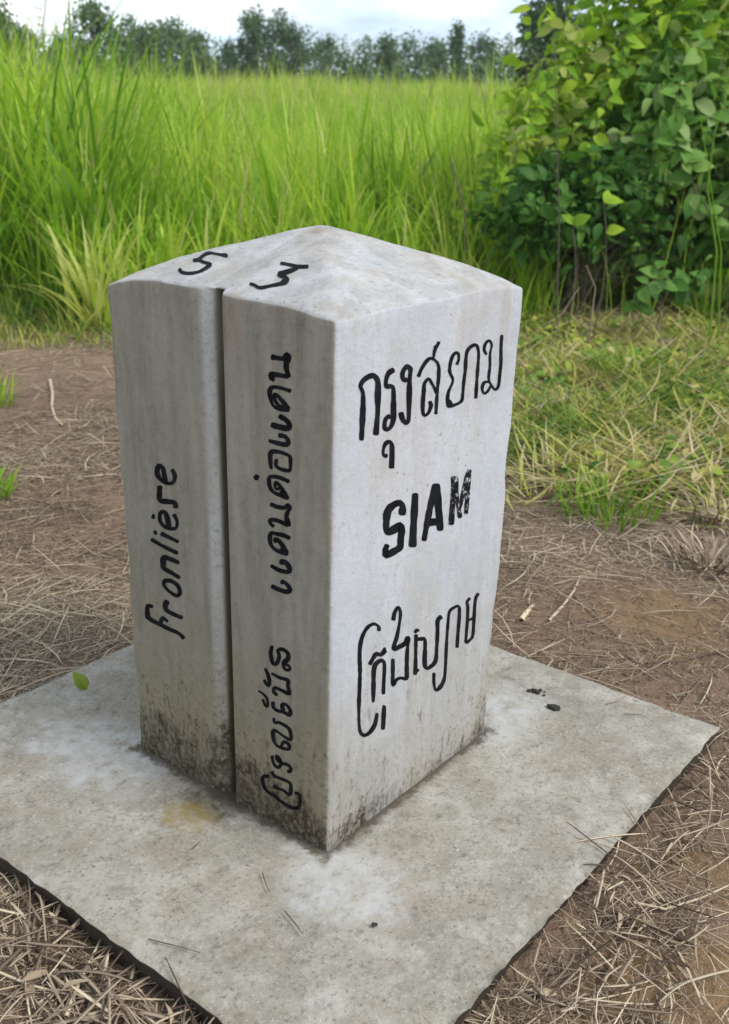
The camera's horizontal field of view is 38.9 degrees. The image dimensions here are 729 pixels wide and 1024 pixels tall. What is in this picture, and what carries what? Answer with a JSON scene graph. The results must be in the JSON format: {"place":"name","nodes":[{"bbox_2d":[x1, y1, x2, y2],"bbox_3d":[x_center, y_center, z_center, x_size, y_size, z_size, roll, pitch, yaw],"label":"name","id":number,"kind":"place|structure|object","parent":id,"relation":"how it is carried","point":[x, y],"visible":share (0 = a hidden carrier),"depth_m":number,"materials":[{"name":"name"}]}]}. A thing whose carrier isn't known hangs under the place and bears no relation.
{"place":"outdoors","nodes":[
{"label":"outdoors","id":0,"kind":"place"},
{"bbox_2d":[0,0,668,79],"label":"sky","id":1,"kind":"structure","parent":0,"point":[352,18],"materials":[{"name":"white"}]},
{"bbox_2d":[0,267,728,1023],"bbox_3d":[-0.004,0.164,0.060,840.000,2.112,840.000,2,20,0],"label":"ground","id":2,"kind":"structure","parent":0,"point":[522,963],"depth_m":2.63,"materials":[{"name":"brown soil"}]},
{"bbox_2d":[0,462,21,499],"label":"grass tuft","id":3,"kind":"object","parent":2,"relation":"on","point":[8,485],"visible":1,"depth_m":3.55,"materials":[{"name":"green plant"}]},
{"bbox_2d":[0,365,28,408],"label":"grass tuft","id":4,"kind":"object","parent":2,"relation":"on","point":[2,395],"visible":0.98,"depth_m":4.66,"materials":[{"name":"green plant"}]},
{"bbox_2d":[0,0,40,78],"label":"tree","id":5,"kind":"object","parent":2,"relation":"on","point":[6,29],"visible":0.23,"depth_m":30.88,"materials":[{"name":"green plant"}]},
{"bbox_2d":[18,20,56,75],"bbox_3d":[-12.375,-16.688,38.851,2.160,3.340,1.974,-14,25,-36],"label":"tree","id":6,"kind":"object","parent":2,"relation":"on","point":[37,37],"visible":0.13,"depth_m":38.36,"materials":[{"name":"green plant"}]},
{"bbox_2d":[0,588,76,623],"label":"dry stalk","id":7,"kind":"object","parent":2,"relation":"on","point":[16,612],"visible":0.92,"depth_m":2.72,"materials":[{"name":"plant"}]},
{"bbox_2d":[18,0,65,75],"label":"bare tree","id":8,"kind":"object","parent":2,"relation":"on","point":[42,25],"visible":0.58,"depth_m":34.57,"materials":[{"name":"grey plant"}]},
{"bbox_2d":[48,379,62,424],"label":"dry stalk","id":9,"kind":"object","parent":2,"relation":"on","point":[52,399],"visible":0.98,"depth_m":4.74,"materials":[{"name":"plant"}]},
{"bbox_2d":[39,32,71,76],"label":"tree","id":10,"kind":"object","parent":2,"relation":"on","point":[51,45],"visible":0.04,"depth_m":40.19,"materials":[{"name":"green plant"}]},
{"bbox_2d":[49,0,139,87],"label":"tree","id":11,"kind":"object","parent":2,"relation":"on","point":[91,16],"visible":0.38,"depth_m":32.81,"materials":[{"name":"green plant"}]},
{"bbox_2d":[102,3,144,79],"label":"tree","id":12,"kind":"object","parent":2,"relation":"on","point":[129,25],"visible":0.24,"depth_m":41.78,"materials":[{"name":"green plant"}]},
{"bbox_2d":[132,17,167,80],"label":"tree","id":13,"kind":"object","parent":2,"relation":"on","point":[147,40],"visible":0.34,"depth_m":47.30,"materials":[{"name":"green plant"}]},
{"bbox_2d":[140,12,203,83],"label":"tree","id":14,"kind":"object","parent":2,"relation":"on","point":[175,34],"visible":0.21,"depth_m":48.88,"materials":[{"name":"green plant"}]},
{"bbox_2d":[167,26,230,82],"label":"tree","id":15,"kind":"object","parent":2,"relation":"on","point":[197,42],"visible":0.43,"depth_m":47.35,"materials":[{"name":"green plant"}]},
{"bbox_2d":[212,35,240,74],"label":"tree","id":16,"kind":"object","parent":2,"relation":"on","point":[226,47],"visible":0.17,"depth_m":51.05,"materials":[{"name":"green plant"}]},
{"bbox_2d":[232,7,268,82],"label":"tree","id":17,"kind":"object","parent":2,"relation":"on","point":[248,50],"visible":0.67,"depth_m":45.53,"materials":[{"name":"green plant"}]},
{"bbox_2d":[1,18,534,88],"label":"scrub","id":18,"kind":"object","parent":2,"relation":"on","point":[230,58],"visible":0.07,"depth_m":47.23,"materials":[{"name":"green plant"}]},
{"bbox_2d":[243,2,292,83],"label":"tree","id":19,"kind":"object","parent":2,"relation":"on","point":[282,34],"visible":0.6,"depth_m":47.31,"materials":[{"name":"green plant"}]},
{"bbox_2d":[0,257,583,358],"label":"verge grass","id":20,"kind":"structure","parent":2,"relation":"on","point":[9,305],"depth_m":6.35,"materials":[{"name":"green plant"}]},
{"bbox_2d":[261,15,330,80],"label":"tree","id":21,"kind":"object","parent":2,"relation":"on","point":[294,48],"visible":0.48,"depth_m":50.95,"materials":[{"name":"green plant"}]},
{"bbox_2d":[8,28,592,156],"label":"field grass","id":22,"kind":"structure","parent":2,"relation":"on","point":[344,85],"depth_m":28.86,"materials":[{"name":"green plant"}]},
{"bbox_2d":[304,31,343,83],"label":"tree","id":23,"kind":"object","parent":2,"relation":"on","point":[327,46],"visible":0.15,"depth_m":54.67,"materials":[{"name":"green plant"}]},
{"bbox_2d":[15,875,662,1023],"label":"dead leaf litter","id":24,"kind":"object","parent":2,"relation":"on","point":[29,977],"visible":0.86,"depth_m":1.52,"materials":[{"name":"plant"}]},
{"bbox_2d":[325,33,382,83],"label":"tree","id":25,"kind":"object","parent":2,"relation":"on","point":[364,65],"visible":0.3,"depth_m":53.00,"materials":[{"name":"green plant"}]},
{"bbox_2d":[0,645,719,1023],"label":"concrete base","id":26,"kind":"object","parent":2,"relation":"on","point":[460,877],"visible":0.62,"depth_m":1.76,"materials":[{"name":"grey concrete"}]},
{"bbox_2d":[72,671,88,689],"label":"fallen leaf","id":27,"kind":"object","parent":26,"relation":"on","point":[81,681],"visible":1,"depth_m":2.22,"materials":[{"name":"green plant"}]},
{"bbox_2d":[148,938,199,952],"bbox_3d":[-0.284,0.647,1.540,0.086,0.002,0.003,7,21,15],"label":"needle","id":28,"kind":"object","parent":26,"relation":"on","point":[171,944],"visible":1,"depth_m":1.54,"materials":[{"name":"plant"}]},
{"bbox_2d":[284,911,302,933],"bbox_3d":[-0.109,0.633,1.591,0.002,0.002,0.056,-12,24,-32],"label":"needle","id":29,"kind":"object","parent":26,"relation":"on","point":[293,921],"visible":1,"depth_m":1.59,"materials":[{"name":"plant"}]},
{"bbox_2d":[108,225,521,851],"bbox_3d":[-0.086,-0.011,1.910,0.505,1.005,0.517,17,25,35],"label":"boundary marker","id":30,"kind":"object","parent":26,"relation":"on","point":[314,423],"visible":1,"depth_m":1.71,"materials":[{"name":"concrete"}]},
{"bbox_2d":[527,688,545,695],"bbox_3d":[0.382,0.394,2.278,0.044,0.009,0.023,12,23,27],"label":"dropping","id":31,"kind":"object","parent":26,"relation":"on","point":[535,690],"visible":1,"depth_m":2.28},
{"bbox_2d":[546,704,560,710],"bbox_3d":[0.406,0.418,2.213,0.030,0.013,0.023,2,20,0],"label":"dropping","id":32,"kind":"object","parent":26,"relation":"on","point":[555,707],"visible":1,"depth_m":2.21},
{"bbox_2d":[0,124,721,327],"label":"undergrowth grass","id":33,"kind":"structure","parent":2,"relation":"on","point":[29,288],"depth_m":7.02,"materials":[{"name":"green plant"}]},
{"bbox_2d":[0,0,728,332],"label":"tall grass","id":34,"kind":"structure","parent":2,"relation":"on","point":[109,141],"depth_m":7.57,"materials":[{"name":"green plant"}]},
{"bbox_2d":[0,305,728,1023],"bbox_3d":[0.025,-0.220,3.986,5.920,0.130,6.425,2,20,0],"label":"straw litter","id":35,"kind":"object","parent":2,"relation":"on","point":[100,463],"visible":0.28,"depth_m":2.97,"materials":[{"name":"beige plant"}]},
{"bbox_2d":[0,730,728,1023],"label":"loose straw","id":36,"kind":"object","parent":2,"relation":"on","point":[82,1016],"visible":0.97,"depth_m":1.56,"materials":[{"name":"beige plant"}]},
{"bbox_2d":[64,939,101,1017],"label":"dry stalk","id":37,"kind":"object","parent":36,"relation":"on","point":[66,1014],"visible":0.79,"depth_m":1.50,"materials":[{"name":"plant"}]},
{"bbox_2d":[0,971,174,1000],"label":"dry stalk","id":38,"kind":"object","parent":36,"relation":"on","point":[19,980],"visible":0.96,"depth_m":1.51,"materials":[{"name":"plant"}]},
{"bbox_2d":[0,403,728,1022],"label":"soil crumbs","id":39,"kind":"object","parent":2,"relation":"on","point":[724,777],"visible":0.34,"depth_m":2.64,"materials":[{"name":"brown soil"}]},
{"bbox_2d":[363,29,407,84],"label":"tree","id":40,"kind":"object","parent":2,"relation":"on","point":[385,47],"visible":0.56,"depth_m":49.32,"materials":[{"name":"green plant"}]},
{"bbox_2d":[384,26,442,81],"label":"tree","id":41,"kind":"object","parent":2,"relation":"on","point":[423,56],"visible":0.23,"depth_m":52.72,"materials":[{"name":"green plant"}]},
{"bbox_2d":[416,32,451,77],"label":"tree","id":42,"kind":"object","parent":2,"relation":"on","point":[436,40],"visible":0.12,"depth_m":54.57,"materials":[{"name":"green plant"}]},
{"bbox_2d":[446,16,467,84],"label":"tree","id":43,"kind":"object","parent":2,"relation":"on","point":[455,43],"visible":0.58,"depth_m":51.04,"materials":[{"name":"green plant"}]},
{"bbox_2d":[450,157,466,263],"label":"grass stalk","id":44,"kind":"object","parent":2,"relation":"on","point":[464,214],"depth_m":6.74,"materials":[{"name":"green plant"}]},
{"bbox_2d":[449,28,500,80],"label":"tree","id":45,"kind":"object","parent":2,"relation":"on","point":[481,47],"visible":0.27,"depth_m":52.57,"materials":[{"name":"green plant"}]},
{"bbox_2d":[474,31,520,87],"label":"tree","id":46,"kind":"object","parent":2,"relation":"on","point":[500,51],"visible":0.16,"depth_m":49.30,"materials":[{"name":"green plant"}]},
{"bbox_2d":[437,122,577,283],"bbox_3d":[1.033,-2.169,7.431,1.123,1.250,1.020,10,22,22],"label":"leafy bush","id":47,"kind":"object","parent":2,"relation":"on","point":[495,179],"visible":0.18,"depth_m":7.34,"materials":[{"name":"green plant"}]},
{"bbox_2d":[493,0,556,113],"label":"tree","id":48,"kind":"object","parent":2,"relation":"on","point":[526,59],"visible":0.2,"depth_m":27.19,"materials":[{"name":"green plant"}]},
{"bbox_2d":[518,603,534,621],"bbox_3d":[0.439,0.271,2.791,0.017,0.018,0.116,10,22,21],"label":"wood chip","id":49,"kind":"object","parent":2,"relation":"on","point":[523,615],"visible":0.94,"depth_m":2.77,"materials":[{"name":"wood"}]},
{"bbox_2d":[555,41,559,328],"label":"grass stalk","id":50,"kind":"object","parent":2,"relation":"on","point":[558,197],"depth_m":6.32,"materials":[{"name":"green plant"}]},
{"bbox_2d":[522,0,595,110],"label":"tree","id":51,"kind":"object","parent":2,"relation":"on","point":[558,10],"visible":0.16,"depth_m":25.10,"materials":[{"name":"green plant"}]},
{"bbox_2d":[548,288,578,355],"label":"grass stalk","id":52,"kind":"object","parent":2,"relation":"on","point":[559,320],"depth_m":5.97,"materials":[{"name":"plant"}]},
{"bbox_2d":[548,577,579,621],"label":"dry stalk","id":53,"kind":"object","parent":2,"relation":"on","point":[556,612],"visible":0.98,"depth_m":2.82,"materials":[{"name":"plant"}]},
{"bbox_2d":[561,214,590,340],"bbox_3d":[1.234,-1.383,6.202,0.174,0.794,0.042,7,21,14],"label":"leafy sapling","id":54,"kind":"object","parent":2,"relation":"on","point":[579,219],"visible":0.96,"depth_m":6.09,"materials":[{"name":"green plant"}]},
{"bbox_2d":[460,118,694,320],"bbox_3d":[1.405,-1.923,6.828,1.558,1.294,1.148,4,20,8],"label":"leafy bush","id":55,"kind":"object","parent":2,"relation":"on","point":[541,201],"visible":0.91,"depth_m":6.65,"materials":[{"name":"green plant"}]},
{"bbox_2d":[491,53,570,247],"bbox_3d":[1.097,-2.375,6.856,0.503,1.255,0.229,-9,22,-26],"label":"climbing vine","id":56,"kind":"object","parent":55,"relation":"attached to","point":[539,118],"visible":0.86,"depth_m":6.76,"materials":[{"name":"green plant"}]},
{"bbox_2d":[578,13,650,256],"bbox_3d":[1.557,-2.392,6.607,0.436,1.482,0.194,-16,26,-39],"label":"climbing vine","id":57,"kind":"object","parent":55,"relation":"attached to","point":[632,41],"visible":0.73,"depth_m":6.53,"materials":[{"name":"green plant"}]},
{"bbox_2d":[466,0,688,292],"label":"leafy bush","id":58,"kind":"object","parent":2,"relation":"on","point":[577,91],"visible":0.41,"depth_m":7.20,"materials":[{"name":"green plant"}]},
{"bbox_2d":[586,265,595,343],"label":"grass stalk","id":59,"kind":"object","parent":2,"relation":"on","point":[592,309],"depth_m":5.85,"materials":[{"name":"plant"}]},
{"bbox_2d":[567,589,628,644],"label":"twig","id":60,"kind":"object","parent":2,"relation":"on","point":[589,610],"visible":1,"depth_m":2.79,"materials":[{"name":"wood"}]},
{"bbox_2d":[590,189,624,340],"bbox_3d":[1.471,-1.462,6.231,0.151,0.922,0.092,6,21,12],"label":"leafy sapling","id":61,"kind":"object","parent":2,"relation":"on","point":[612,229],"visible":0.97,"depth_m":6.13,"materials":[{"name":"green plant"}]},
{"bbox_2d":[535,382,679,442],"bbox_3d":[1.050,-0.437,4.513,0.685,0.186,0.658,-7,22,-22],"label":"grass tuft","id":62,"kind":"object","parent":2,"relation":"on","point":[583,397],"visible":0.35,"depth_m":4.58,"materials":[{"name":"green plant"}]},
{"bbox_2d":[547,465,677,534],"bbox_3d":[0.851,-0.051,3.504,0.472,0.162,0.425,19,27,40],"label":"grass tuft","id":63,"kind":"object","parent":2,"relation":"on","point":[600,502],"visible":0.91,"depth_m":3.52,"materials":[{"name":"green plant"}]},
{"bbox_2d":[499,0,728,294],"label":"leafy bush","id":64,"kind":"object","parent":2,"relation":"on","point":[717,24],"visible":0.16,"depth_m":7.18,"materials":[{"name":"green plant"}]},
{"bbox_2d":[653,33,728,231],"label":"climbing vine","id":65,"kind":"object","parent":64,"relation":"attached to","point":[694,160],"visible":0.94,"depth_m":6.33,"materials":[{"name":"green plant"}]},
{"bbox_2d":[505,287,728,533],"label":"matted grass","id":66,"kind":"structure","parent":2,"relation":"on","point":[569,449],"depth_m":4.51,"materials":[{"name":"green plant"}]},
{"bbox_2d":[645,337,673,347],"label":"dry leaf","id":67,"kind":"object","parent":66,"relation":"on","point":[664,339],"visible":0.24,"depth_m":6.17,"materials":[{"name":"plant"}]},
{"bbox_2d":[514,312,728,495],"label":"weed leaves","id":68,"kind":"object","parent":2,"relation":"on","point":[674,457],"visible":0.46,"depth_m":4.98,"materials":[{"name":"green plant"}]},
{"bbox_2d":[596,897,660,996],"bbox_3d":[0.410,0.667,1.607,0.015,0.019,0.248,15,24,33],"label":"dry stalk","id":69,"kind":"object","parent":2,"relation":"on","point":[629,931],"visible":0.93,"depth_m":1.59,"materials":[{"name":"plant"}]},
{"bbox_2d":[599,0,658,73],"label":"tree","id":70,"kind":"object","parent":2,"relation":"on","point":[619,5],"depth_m":27.19,"materials":[{"name":"green plant"}]},
{"bbox_2d":[578,333,681,385],"bbox_3d":[1.349,-0.789,5.299,0.630,0.256,0.585,-16,27,-40],"label":"grass tuft","id":71,"kind":"object","parent":2,"relation":"on","point":[614,359],"visible":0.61,"depth_m":5.27,"materials":[{"name":"green plant"}]},
{"bbox_2d":[539,2,728,306],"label":"leafy bush","id":72,"kind":"object","parent":2,"relation":"on","point":[709,87],"visible":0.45,"depth_m":6.88,"materials":[{"name":"green plant"}]},
{"bbox_2d":[647,260,678,339],"bbox_3d":[1.761,-1.234,6.210,0.227,0.531,0.133,-11,23,-30],"label":"leafy sapling","id":73,"kind":"object","parent":2,"relation":"on","point":[659,264],"visible":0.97,"depth_m":6.16,"materials":[{"name":"green plant"}]},
{"bbox_2d":[621,266,713,314],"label":"climbing vine","id":74,"kind":"object","parent":2,"relation":"on","point":[681,281],"visible":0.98,"depth_m":6.21,"materials":[{"name":"green plant"}]},
{"bbox_2d":[634,884,728,910],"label":"dry stalk","id":75,"kind":"object","parent":2,"relation":"on","point":[671,907],"visible":0.89,"depth_m":1.68,"materials":[{"name":"plant"}]},
{"bbox_2d":[646,649,728,664],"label":"twig","id":76,"kind":"object","parent":2,"relation":"on","point":[657,662],"visible":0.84,"depth_m":2.54,"materials":[{"name":"wood"}]},
{"bbox_2d":[649,523,728,579],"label":"grass tuft","id":77,"kind":"object","parent":2,"relation":"on","point":[713,553],"visible":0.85,"depth_m":3.18,"materials":[{"name":"plant"}]},
{"bbox_2d":[660,480,728,533],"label":"grass tuft","id":78,"kind":"object","parent":2,"relation":"on","point":[715,520],"visible":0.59,"depth_m":3.54,"materials":[{"name":"plant"}]},
{"bbox_2d":[694,507,719,518],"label":"dry leaf","id":79,"kind":"object","parent":78,"relation":"on","point":[704,515],"visible":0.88,"depth_m":3.46,"materials":[{"name":"plant"}]},
{"bbox_2d":[664,259,728,320],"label":"grass tuft","id":80,"kind":"object","parent":2,"relation":"on","point":[697,305],"visible":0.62,"depth_m":6.96,"materials":[{"name":"green plant"}]},
{"bbox_2d":[669,127,728,265],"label":"leafy bush","id":81,"kind":"object","parent":2,"relation":"on","point":[722,198],"visible":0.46,"depth_m":6.88,"materials":[{"name":"green plant"}]},
{"bbox_2d":[700,117,721,343],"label":"grass stalk","id":82,"kind":"object","parent":2,"relation":"on","point":[719,245],"depth_m":5.93,"materials":[{"name":"green plant"}]},
{"bbox_2d":[706,86,728,348],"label":"grass stalk","id":83,"kind":"object","parent":2,"relation":"on","point":[712,301],"depth_m":5.80,"materials":[{"name":"green plant"}]},
{"bbox_2d":[419,123,728,328],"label":"thicket grass","id":84,"kind":"structure","parent":0,"point":[531,280],"depth_m":6.97,"materials":[{"name":"green plant"}]}
]}

